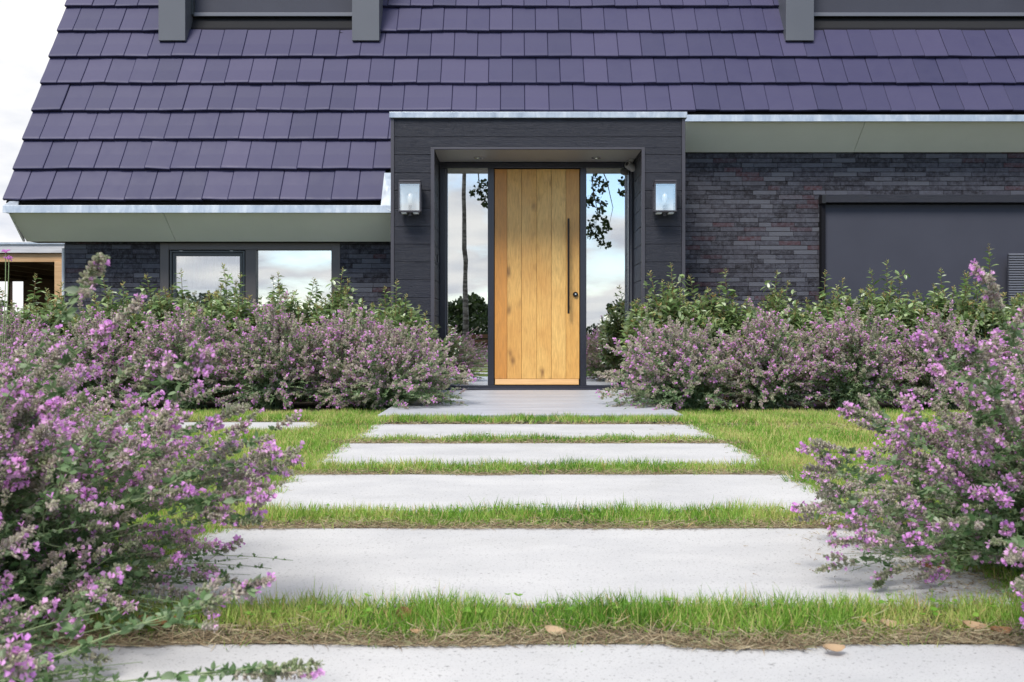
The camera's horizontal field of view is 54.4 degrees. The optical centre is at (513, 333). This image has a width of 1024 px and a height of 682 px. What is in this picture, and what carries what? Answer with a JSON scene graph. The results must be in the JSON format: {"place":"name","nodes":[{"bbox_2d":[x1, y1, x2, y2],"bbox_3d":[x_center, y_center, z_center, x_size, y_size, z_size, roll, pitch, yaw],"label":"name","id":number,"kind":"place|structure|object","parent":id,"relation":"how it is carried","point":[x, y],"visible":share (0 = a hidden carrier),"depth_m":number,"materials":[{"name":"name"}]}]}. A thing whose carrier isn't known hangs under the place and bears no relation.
{"place":"outdoors","nodes":[
{"label":"outdoors","id":0,"kind":"place"},
{"bbox_2d":[0,0,65,315],"label":"sky","id":1,"kind":"structure","parent":0,"point":[28,28],"materials":[{"name":"white"}]},
{"bbox_2d":[2,406,1023,657],"bbox_3d":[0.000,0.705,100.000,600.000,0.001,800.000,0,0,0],"label":"ground","id":2,"kind":"structure","parent":0,"point":[692,424],"depth_m":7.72,"materials":[{"name":"green plant"}]},
{"bbox_2d":[1,249,12,359],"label":"verbena","id":3,"kind":"object","parent":2,"relation":"on","point":[7,257],"visible":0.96,"depth_m":5.00,"materials":[{"name":"green plant"}]},
{"bbox_2d":[0,242,64,321],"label":"carport","id":4,"kind":"object","parent":2,"relation":"on","point":[43,261],"visible":0.26,"depth_m":15.02,"materials":[{"name":"wood"}]},
{"bbox_2d":[0,318,113,437],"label":"catmint","id":5,"kind":"object","parent":2,"relation":"on","point":[33,339],"visible":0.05,"depth_m":5.39,"materials":[{"name":"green plant"}]},
{"bbox_2d":[0,337,158,498],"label":"catmint","id":6,"kind":"object","parent":2,"relation":"on","point":[27,348],"visible":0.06,"depth_m":3.82,"materials":[{"name":"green plant"}]},
{"bbox_2d":[0,252,305,681],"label":"catmint","id":7,"kind":"object","parent":2,"relation":"on","point":[32,468],"visible":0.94,"depth_m":2.23,"materials":[{"name":"purple plant"}]},
{"bbox_2d":[0,512,324,681],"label":"catmint","id":8,"kind":"object","parent":2,"relation":"on","point":[17,664],"visible":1,"depth_m":1.68,"materials":[{"name":"purple plant"}]},
{"bbox_2d":[104,422,322,433],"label":"paving slab","id":9,"kind":"structure","parent":2,"relation":"on","point":[258,424],"depth_m":7.23,"materials":[{"name":"concrete"}]},
{"bbox_2d":[77,395,374,412],"bbox_3d":[-5.045,0.726,9.565,7.910,0.108,2.630,0,0,0],"label":"garden bed","id":10,"kind":"object","parent":2,"relation":"on","point":[306,405],"depth_m":9.18,"materials":[{"name":"soil"}]},
{"bbox_2d":[0,287,24,333],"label":"evergreen shrub","id":11,"kind":"object","parent":10,"relation":"on","point":[2,302],"visible":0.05,"depth_m":10.01,"materials":[{"name":"green plant"}]},
{"bbox_2d":[0,300,60,379],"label":"catmint","id":12,"kind":"object","parent":10,"relation":"on","point":[24,333],"visible":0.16,"depth_m":8.93,"materials":[{"name":"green plant"}]},
{"bbox_2d":[2,273,80,347],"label":"evergreen shrub","id":13,"kind":"object","parent":10,"relation":"on","point":[48,308],"visible":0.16,"depth_m":9.86,"materials":[{"name":"green plant"}]},
{"bbox_2d":[32,298,152,408],"bbox_3d":[-3.742,0.183,8.969,1.139,1.012,1.137,0,0,-19],"label":"catmint","id":14,"kind":"object","parent":10,"relation":"on","point":[109,354],"visible":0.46,"depth_m":8.79,"materials":[{"name":"purple plant"}]},
{"bbox_2d":[61,276,141,399],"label":"evergreen shrub","id":15,"kind":"object","parent":10,"relation":"on","point":[108,307],"visible":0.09,"depth_m":9.89,"materials":[{"name":"green plant"}]},
{"bbox_2d":[118,268,217,402],"bbox_3d":[-3.354,0.014,9.974,1.178,1.341,1.067,0,0,13],"label":"evergreen shrub","id":16,"kind":"object","parent":10,"relation":"on","point":[158,306],"visible":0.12,"depth_m":9.74,"materials":[{"name":"green plant"}]},
{"bbox_2d":[115,297,247,409],"bbox_3d":[-2.976,0.177,8.927,1.311,1.020,1.252,0,0,25],"label":"catmint","id":17,"kind":"object","parent":10,"relation":"on","point":[177,337],"visible":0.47,"depth_m":8.78,"materials":[{"name":"green plant"}]},
{"bbox_2d":[170,262,256,401],"bbox_3d":[-2.903,-0.013,9.987,1.056,1.396,1.248,0,0,7],"label":"evergreen shrub","id":18,"kind":"object","parent":10,"relation":"on","point":[229,310],"visible":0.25,"depth_m":9.82,"materials":[{"name":"green plant"}]},
{"bbox_2d":[206,291,334,409],"bbox_3d":[-2.172,0.153,8.897,1.209,1.074,1.207,0,0,41],"label":"catmint","id":19,"kind":"object","parent":10,"relation":"on","point":[264,366],"visible":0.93,"depth_m":8.67,"materials":[{"name":"green plant"}]},
{"bbox_2d":[236,271,324,401],"bbox_3d":[-2.349,0.027,9.964,1.046,1.314,1.154,0,0,-33],"label":"evergreen shrub","id":20,"kind":"object","parent":10,"relation":"on","point":[291,305],"visible":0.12,"depth_m":9.94,"materials":[{"name":"green plant"}]},
{"bbox_2d":[295,267,381,401],"bbox_3d":[-1.753,0.010,9.945,1.075,1.349,1.112,0,0,-16],"label":"evergreen shrub","id":21,"kind":"object","parent":10,"relation":"on","point":[334,305],"visible":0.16,"depth_m":9.85,"materials":[{"name":"green plant"}]},
{"bbox_2d":[287,297,403,408],"bbox_3d":[-1.465,0.177,8.996,1.252,1.020,1.311,0,0,-16],"label":"catmint","id":22,"kind":"object","parent":10,"relation":"on","point":[333,331],"visible":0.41,"depth_m":8.73,"materials":[{"name":"green plant"}]},
{"bbox_2d":[314,316,476,411],"bbox_3d":[-1.029,0.269,8.697,1.424,0.852,1.357,0,0,0],"label":"catmint","id":23,"kind":"object","parent":10,"relation":"on","point":[405,381],"visible":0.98,"depth_m":8.49,"materials":[{"name":"green plant"}]},
{"bbox_2d":[365,278,456,386],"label":"evergreen shrub","id":24,"kind":"object","parent":10,"relation":"on","point":[397,315],"visible":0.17,"depth_m":9.62,"materials":[{"name":"green plant"}]},
{"bbox_2d":[396,606,419,622],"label":"fallen leaf","id":25,"kind":"object","parent":2,"relation":"on","point":[404,612],"visible":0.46,"depth_m":2.30,"materials":[{"name":"brown plant"}]},
{"bbox_2d":[3,0,1023,394],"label":"house","id":26,"kind":"structure","parent":2,"relation":"on","point":[799,144],"depth_m":11.16,"materials":[{"name":"tile"}]},
{"bbox_2d":[160,243,339,326],"bbox_3d":[-2.886,-0.383,10.960,1.971,1.227,0.120,0,0,0],"label":"window","id":27,"kind":"structure","parent":26,"relation":"in","point":[201,264],"depth_m":10.94,"materials":[{"name":"grey"}]},
{"bbox_2d":[398,180,421,215],"bbox_3d":[-1.053,-1.379,10.167,0.226,0.357,0.184,0,0,0],"label":"wall lantern","id":28,"kind":"object","parent":26,"relation":"attached to","point":[409,197],"depth_m":10.20,"materials":[{"name":"grey"}]},
{"bbox_2d":[494,169,579,384],"bbox_3d":[0.260,-0.628,10.997,0.944,2.391,0.145,0,0,0],"label":"door","id":29,"kind":"structure","parent":26,"relation":"in","point":[537,211],"depth_m":11.01,"materials":[{"name":"brown wood"}]},
{"bbox_2d":[624,159,634,171],"bbox_3d":[1.271,-1.829,10.830,0.128,0.134,0.083,0,0,-38],"label":"security camera","id":30,"kind":"object","parent":26,"relation":"attached to","point":[629,165],"visible":0.96,"depth_m":10.80,"materials":[{"name":"white"}]},
{"bbox_2d":[653,180,676,215],"bbox_3d":[1.539,-1.379,10.167,0.226,0.357,0.184,0,0,0],"label":"wall lantern","id":31,"kind":"object","parent":26,"relation":"attached to","point":[664,197],"depth_m":10.20,"materials":[{"name":"grey"}]},
{"bbox_2d":[825,204,1023,204],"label":"window glass","id":32,"kind":"structure","parent":26,"relation":"in","point":[825,204],"depth_m":11.45,"materials":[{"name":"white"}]},
{"bbox_2d":[6,410,1023,669],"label":"dry clippings","id":33,"kind":"object","parent":2,"relation":"on","point":[478,640],"visible":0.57,"depth_m":2.17,"materials":[{"name":"plant"}]},
{"bbox_2d":[544,625,565,634],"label":"fallen leaf","id":34,"kind":"object","parent":33,"relation":"on","point":[548,628],"visible":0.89,"depth_m":2.17,"materials":[{"name":"beige plant"}]},
{"bbox_2d":[962,620,985,628],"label":"fallen leaf","id":35,"kind":"object","parent":33,"relation":"on","point":[967,622],"visible":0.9,"depth_m":2.21,"materials":[{"name":"beige plant"}]},
{"bbox_2d":[19,644,1023,681],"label":"paving slab","id":36,"kind":"structure","parent":2,"relation":"on","point":[847,663],"depth_m":2.00,"materials":[{"name":"concrete"}]},
{"bbox_2d":[823,644,844,651],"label":"fallen leaf","id":37,"kind":"object","parent":36,"relation":"on","point":[835,647],"visible":1,"depth_m":2.05,"materials":[{"name":"beige plant"}]},
{"bbox_2d":[378,390,682,420],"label":"terrace","id":38,"kind":"structure","parent":2,"relation":"on","point":[582,403],"depth_m":8.59,"materials":[{"name":"grey concrete"}]},
{"bbox_2d":[359,424,711,438],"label":"paving slab","id":39,"kind":"structure","parent":2,"relation":"on","point":[571,430],"depth_m":6.85,"materials":[{"name":"concrete"}]},
{"bbox_2d":[52,421,1022,643],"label":"soil strip","id":40,"kind":"object","parent":2,"relation":"on","point":[370,526],"visible":0.03,"depth_m":2.31,"materials":[{"name":"brown soil"}]},
{"bbox_2d":[137,615,175,625],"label":"fallen leaf","id":41,"kind":"object","parent":40,"relation":"on","point":[162,622],"visible":0.19,"depth_m":2.23,"materials":[{"name":"brown plant"}]},
{"bbox_2d":[102,417,1007,623],"bbox_3d":[0.195,0.637,4.891,2.810,0.030,5.361,0,0,0],"label":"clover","id":42,"kind":"object","parent":40,"relation":"on","point":[752,603],"visible":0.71,"depth_m":2.37,"materials":[{"name":"green plant"}]},
{"bbox_2d":[880,619,896,626],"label":"fallen leaf","id":43,"kind":"object","parent":40,"relation":"on","point":[885,622],"visible":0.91,"depth_m":2.23,"materials":[{"name":"beige plant"}]},
{"bbox_2d":[990,626,1011,633],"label":"fallen leaf","id":44,"kind":"object","parent":40,"relation":"on","point":[1002,627],"visible":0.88,"depth_m":2.17,"materials":[{"name":"brown plant"}]},
{"bbox_2d":[317,443,763,466],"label":"paving slab","id":45,"kind":"structure","parent":2,"relation":"on","point":[550,452],"depth_m":5.53,"materials":[{"name":"concrete"}]},
{"bbox_2d":[255,474,837,512],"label":"paving slab","id":46,"kind":"structure","parent":2,"relation":"on","point":[447,490],"depth_m":4.19,"materials":[{"name":"concrete"}]},
{"bbox_2d":[114,528,1017,607],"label":"paving slab","id":47,"kind":"structure","parent":2,"relation":"on","point":[529,563],"depth_m":2.85,"materials":[{"name":"concrete"}]},
{"bbox_2d":[920,561,942,568],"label":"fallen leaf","id":48,"kind":"object","parent":47,"relation":"on","point":[926,564],"visible":0.35,"depth_m":2.77,"materials":[{"name":"brown plant"}]},
{"bbox_2d":[658,393,980,414],"bbox_3d":[5.170,0.726,9.815,7.660,0.108,3.130,0,0,0],"label":"garden bed","id":49,"kind":"object","parent":2,"relation":"on","point":[818,406],"depth_m":9.18,"materials":[{"name":"soil"}]},
{"bbox_2d":[618,264,717,389],"bbox_3d":[1.547,-0.012,9.781,1.075,1.393,1.113,0,0,27],"label":"evergreen shrub","id":50,"kind":"object","parent":49,"relation":"on","point":[668,304],"visible":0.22,"depth_m":9.63,"materials":[{"name":"green plant"}]},
{"bbox_2d":[594,306,755,410],"bbox_3d":[1.396,0.229,8.657,1.384,0.943,1.315,0,0,0],"label":"catmint","id":51,"kind":"object","parent":49,"relation":"on","point":[680,374],"visible":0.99,"depth_m":8.49,"materials":[{"name":"purple plant"}]},
{"bbox_2d":[681,267,756,400],"bbox_3d":[2.098,0.013,9.934,1.035,1.343,1.143,0,0,-31],"label":"evergreen shrub","id":52,"kind":"object","parent":49,"relation":"on","point":[727,317],"visible":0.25,"depth_m":9.84,"materials":[{"name":"green plant"}]},
{"bbox_2d":[705,298,830,409],"bbox_3d":[2.271,0.183,8.901,1.139,1.012,1.137,0,0,44],"label":"catmint","id":53,"kind":"object","parent":49,"relation":"on","point":[769,365],"visible":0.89,"depth_m":8.71,"materials":[{"name":"green plant"}]},
{"bbox_2d":[742,270,813,400],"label":"evergreen shrub","id":54,"kind":"object","parent":49,"relation":"on","point":[790,319],"visible":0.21,"depth_m":9.87,"materials":[{"name":"green plant"}]},
{"bbox_2d":[790,269,882,401],"bbox_3d":[3.155,0.019,9.979,1.131,1.330,1.025,0,0,17],"label":"evergreen shrub","id":55,"kind":"object","parent":49,"relation":"on","point":[835,304],"visible":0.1,"depth_m":9.93,"materials":[{"name":"green plant"}]},
{"bbox_2d":[785,297,930,409],"bbox_3d":[3.016,0.177,8.892,1.252,1.020,1.311,0,0,-36],"label":"catmint","id":56,"kind":"object","parent":49,"relation":"on","point":[854,364],"visible":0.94,"depth_m":8.72,"materials":[{"name":"purple plant"}]},
{"bbox_2d":[848,260,945,400],"bbox_3d":[3.717,-0.036,10.018,1.248,1.441,1.056,0,0,39],"label":"evergreen shrub","id":57,"kind":"object","parent":49,"relation":"on","point":[887,306],"visible":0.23,"depth_m":9.89,"materials":[{"name":"green plant"}]},
{"bbox_2d":[886,300,1004,409],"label":"catmint","id":58,"kind":"object","parent":49,"relation":"on","point":[950,333],"visible":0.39,"depth_m":8.81,"materials":[{"name":"purple plant"}]},
{"bbox_2d":[901,269,989,341],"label":"evergreen shrub","id":59,"kind":"object","parent":49,"relation":"on","point":[939,301],"visible":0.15,"depth_m":9.81,"materials":[{"name":"green plant"}]},
{"bbox_2d":[944,243,1023,383],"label":"evergreen shrub","id":60,"kind":"object","parent":49,"relation":"on","point":[991,318],"visible":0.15,"depth_m":9.79,"materials":[{"name":"green plant"}]},
{"bbox_2d":[978,318,1023,386],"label":"catmint","id":61,"kind":"object","parent":49,"relation":"on","point":[1006,351],"visible":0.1,"depth_m":8.89,"materials":[{"name":"purple plant"}]},
{"bbox_2d":[997,293,1023,329],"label":"evergreen shrub","id":62,"kind":"object","parent":49,"relation":"on","point":[1018,299],"visible":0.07,"depth_m":9.95,"materials":[{"name":"green plant"}]},
{"bbox_2d":[790,258,1023,628],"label":"catmint","id":63,"kind":"object","parent":2,"relation":"on","point":[983,479],"visible":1,"depth_m":2.56,"materials":[{"name":"purple plant"}]},
{"bbox_2d":[896,328,1023,479],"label":"catmint","id":64,"kind":"object","parent":2,"relation":"on","point":[1013,361],"visible":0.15,"depth_m":4.12,"materials":[{"name":"purple plant"}]}
]}

